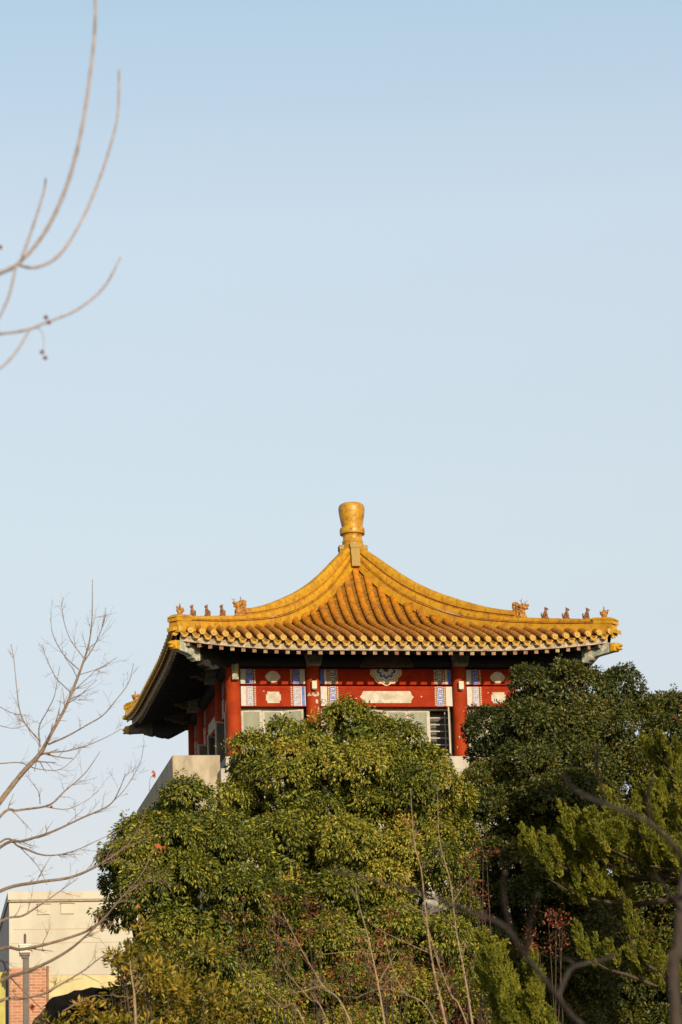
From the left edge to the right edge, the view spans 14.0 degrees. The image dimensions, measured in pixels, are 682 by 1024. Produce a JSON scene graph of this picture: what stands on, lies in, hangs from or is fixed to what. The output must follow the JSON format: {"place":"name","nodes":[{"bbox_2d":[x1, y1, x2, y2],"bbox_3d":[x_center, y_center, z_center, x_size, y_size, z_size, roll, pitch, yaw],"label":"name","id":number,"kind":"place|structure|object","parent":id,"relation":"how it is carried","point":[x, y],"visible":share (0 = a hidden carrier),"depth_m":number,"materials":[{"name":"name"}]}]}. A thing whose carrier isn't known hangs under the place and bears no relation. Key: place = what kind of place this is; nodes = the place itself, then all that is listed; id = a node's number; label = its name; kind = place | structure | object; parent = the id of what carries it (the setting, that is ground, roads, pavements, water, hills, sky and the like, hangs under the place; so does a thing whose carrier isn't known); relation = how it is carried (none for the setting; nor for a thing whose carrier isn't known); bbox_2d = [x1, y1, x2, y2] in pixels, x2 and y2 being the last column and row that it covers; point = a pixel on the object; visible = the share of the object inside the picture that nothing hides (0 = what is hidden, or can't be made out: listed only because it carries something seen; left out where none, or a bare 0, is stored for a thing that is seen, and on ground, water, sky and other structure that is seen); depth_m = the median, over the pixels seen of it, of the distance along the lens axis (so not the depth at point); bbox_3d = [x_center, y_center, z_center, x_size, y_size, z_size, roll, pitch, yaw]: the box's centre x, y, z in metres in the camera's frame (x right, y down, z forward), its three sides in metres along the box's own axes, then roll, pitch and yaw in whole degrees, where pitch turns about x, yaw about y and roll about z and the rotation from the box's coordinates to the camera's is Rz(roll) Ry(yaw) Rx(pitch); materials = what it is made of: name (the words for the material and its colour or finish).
{"place":"outdoors","nodes":[
{"label":"outdoors","id":0,"kind":"place"},
{"bbox_2d":[0,890,149,1023],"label":"beige building","id":1,"kind":"structure","parent":0,"point":[67,916],"depth_m":62.08,"materials":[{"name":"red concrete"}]},
{"bbox_2d":[38,904,49,914],"bbox_3d":[-6.640,8.875,62.193,0.269,0.222,0.034,0,-15,-9],"label":"blocked window","id":2,"kind":"structure","parent":1,"relation":"in","point":[45,908],"depth_m":62.18,"materials":[{"name":"beige paint"}]},
{"bbox_2d":[61,904,73,913],"bbox_3d":[-6.118,8.872,62.277,0.284,0.223,0.034,0,-15,-9],"label":"blocked window","id":3,"kind":"structure","parent":1,"relation":"in","point":[65,908],"depth_m":62.26,"materials":[{"name":"beige paint"}]},
{"bbox_2d":[0,0,681,998],"label":"sky","id":4,"kind":"structure","parent":0,"point":[417,263],"materials":[{"name":"blue"}]},
{"bbox_2d":[122,502,622,1007],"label":"pavilion","id":5,"kind":"structure","parent":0,"point":[356,618],"depth_m":67.38,"materials":[{"name":"tile"}]},
{"bbox_2d":[198,735,214,754],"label":"window","id":6,"kind":"structure","parent":5,"relation":"in","point":[209,749],"depth_m":69.78,"materials":[{"name":"black glass"}]},
{"bbox_2d":[215,712,226,763],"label":"window","id":7,"kind":"structure","parent":5,"relation":"in","point":[220,727],"depth_m":67.81,"materials":[{"name":"grey glass"}]},
{"bbox_2d":[241,709,303,752],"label":"window","id":8,"kind":"structure","parent":5,"relation":"in","point":[249,717],"depth_m":66.73,"materials":[{"name":"beige glass"}]},
{"bbox_2d":[321,707,451,754],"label":"window","id":9,"kind":"structure","parent":5,"relation":"in","point":[421,715],"depth_m":67.40,"materials":[{"name":"beige glass"}]},
{"bbox_2d":[467,709,524,753],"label":"window","id":10,"kind":"structure","parent":5,"relation":"in","point":[467,709],"depth_m":67.48,"materials":[{"name":"grey glass"}]},
{"label":"ground","id":11,"kind":"structure","parent":0,"visible":0},
{"bbox_2d":[0,969,7,1023],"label":"yellow board","id":12,"kind":"object","parent":11,"relation":"on","point":[4,1004],"visible":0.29,"depth_m":60.50,"materials":[{"name":"metal"}]},
{"bbox_2d":[18,934,30,1023],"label":"flue post","id":13,"kind":"object","parent":11,"relation":"on","point":[24,955],"visible":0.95,"depth_m":59.12,"materials":[{"name":"metal"}]},
{"bbox_2d":[0,0,120,368],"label":"berry tree","id":14,"kind":"object","parent":11,"relation":"on","point":[24,256],"visible":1,"depth_m":10.08,"materials":[{"name":"grey plant"}]},
{"bbox_2d":[33,995,124,1023],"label":"shrub","id":15,"kind":"object","parent":11,"relation":"on","point":[93,1017],"visible":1,"depth_m":29.30,"materials":[{"name":"green plant"}]},
{"bbox_2d":[42,987,133,1023],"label":"tarpaulin","id":16,"kind":"object","parent":11,"relation":"on","point":[54,1005],"visible":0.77,"depth_m":59.60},
{"bbox_2d":[0,580,180,1011],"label":"bare tree","id":17,"kind":"object","parent":11,"relation":"on","point":[19,776],"visible":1,"depth_m":30.14,"materials":[{"name":"grey plant"}]},
{"bbox_2d":[114,955,144,1023],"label":"sapling","id":18,"kind":"object","parent":11,"relation":"on","point":[134,1004],"visible":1,"depth_m":27.96,"materials":[{"name":"brown plant"}]},
{"bbox_2d":[98,913,264,1023],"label":"shrub","id":19,"kind":"object","parent":11,"relation":"on","point":[167,987],"visible":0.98,"depth_m":30.32,"materials":[{"name":"green plant"}]},
{"bbox_2d":[86,767,317,1023],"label":"evergreen tree","id":20,"kind":"object","parent":11,"relation":"on","point":[181,821],"visible":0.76,"depth_m":45.12,"materials":[{"name":"green plant"}]},
{"bbox_2d":[240,962,304,1023],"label":"sapling","id":21,"kind":"object","parent":11,"relation":"on","point":[270,1006],"visible":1,"depth_m":28.67,"materials":[{"name":"brown plant"}]},
{"bbox_2d":[219,885,343,1023],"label":"red shrub","id":22,"kind":"object","parent":11,"relation":"on","point":[274,925],"visible":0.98,"depth_m":40.28,"materials":[{"name":"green plant"}]},
{"bbox_2d":[274,954,328,1023],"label":"sapling","id":23,"kind":"object","parent":11,"relation":"on","point":[326,1020],"visible":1,"depth_m":28.76,"materials":[{"name":"brown plant"}]},
{"bbox_2d":[270,912,351,1023],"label":"sapling","id":24,"kind":"object","parent":11,"relation":"on","point":[328,990],"visible":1,"depth_m":28.79,"materials":[{"name":"brown plant"}]},
{"bbox_2d":[221,928,488,1023],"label":"red shrub","id":25,"kind":"object","parent":11,"relation":"on","point":[412,963],"visible":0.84,"depth_m":41.85,"materials":[{"name":"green plant"}]},
{"bbox_2d":[208,691,510,1023],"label":"evergreen tree","id":26,"kind":"object","parent":11,"relation":"on","point":[304,761],"visible":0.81,"depth_m":47.96,"materials":[{"name":"green plant"}]},
{"bbox_2d":[299,905,425,1023],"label":"red shrub","id":27,"kind":"object","parent":11,"relation":"on","point":[381,971],"visible":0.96,"depth_m":38.90,"materials":[{"name":"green plant"}]},
{"bbox_2d":[316,882,411,1023],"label":"sapling","id":28,"kind":"object","parent":11,"relation":"on","point":[375,975],"visible":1,"depth_m":28.88,"materials":[{"name":"brown plant"}]},
{"bbox_2d":[338,931,435,1023],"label":"sapling","id":29,"kind":"object","parent":11,"relation":"on","point":[395,990],"visible":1,"depth_m":28.84,"materials":[{"name":"brown plant"}]},
{"bbox_2d":[367,789,447,1023],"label":"sapling","id":30,"kind":"object","parent":11,"relation":"on","point":[435,977],"visible":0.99,"depth_m":29.12,"materials":[{"name":"brown plant"}]},
{"bbox_2d":[423,909,466,1023],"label":"sapling","id":31,"kind":"object","parent":11,"relation":"on","point":[433,945],"visible":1,"depth_m":28.99,"materials":[{"name":"brown plant"}]},
{"bbox_2d":[430,793,476,1023],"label":"sapling","id":32,"kind":"object","parent":11,"relation":"on","point":[459,946],"visible":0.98,"depth_m":29.12,"materials":[{"name":"brown plant"}]},
{"bbox_2d":[418,967,490,1023],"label":"red shrub","id":33,"kind":"object","parent":11,"relation":"on","point":[463,1004],"visible":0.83,"depth_m":36.91,"materials":[{"name":"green plant"}]},
{"bbox_2d":[456,834,499,1023],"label":"red shrub","id":34,"kind":"object","parent":11,"relation":"on","point":[483,890],"visible":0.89,"depth_m":42.00,"materials":[{"name":"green plant"}]},
{"bbox_2d":[328,745,681,1023],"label":"foreground tree","id":35,"kind":"object","parent":11,"relation":"on","point":[674,955],"visible":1,"depth_m":8.10,"materials":[{"name":"brown plant"}]},
{"bbox_2d":[473,924,561,1023],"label":"conifer","id":36,"kind":"object","parent":11,"relation":"on","point":[511,999],"visible":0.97,"depth_m":31.77,"materials":[{"name":"green plant"}]},
{"bbox_2d":[431,653,639,1023],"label":"evergreen tree","id":37,"kind":"object","parent":11,"relation":"on","point":[515,791],"visible":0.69,"depth_m":51.43,"materials":[{"name":"green plant"}]},
{"bbox_2d":[516,903,577,1023],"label":"red shrub","id":38,"kind":"object","parent":11,"relation":"on","point":[533,945],"visible":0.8,"depth_m":41.48,"materials":[{"name":"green plant"}]},
{"bbox_2d":[517,729,681,996],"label":"conifer","id":39,"kind":"object","parent":11,"relation":"on","point":[589,840],"visible":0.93,"depth_m":33.66,"materials":[{"name":"green plant"}]},
{"bbox_2d":[557,661,681,1023],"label":"evergreen tree","id":40,"kind":"object","parent":11,"relation":"on","point":[637,1003],"visible":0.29,"depth_m":54.64,"materials":[{"name":"green plant"}]},
{"bbox_2d":[661,691,681,969],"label":"evergreen tree","id":41,"kind":"object","parent":11,"relation":"on","point":[670,786],"visible":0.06,"depth_m":42.51,"materials":[{"name":"green plant"}]}
]}

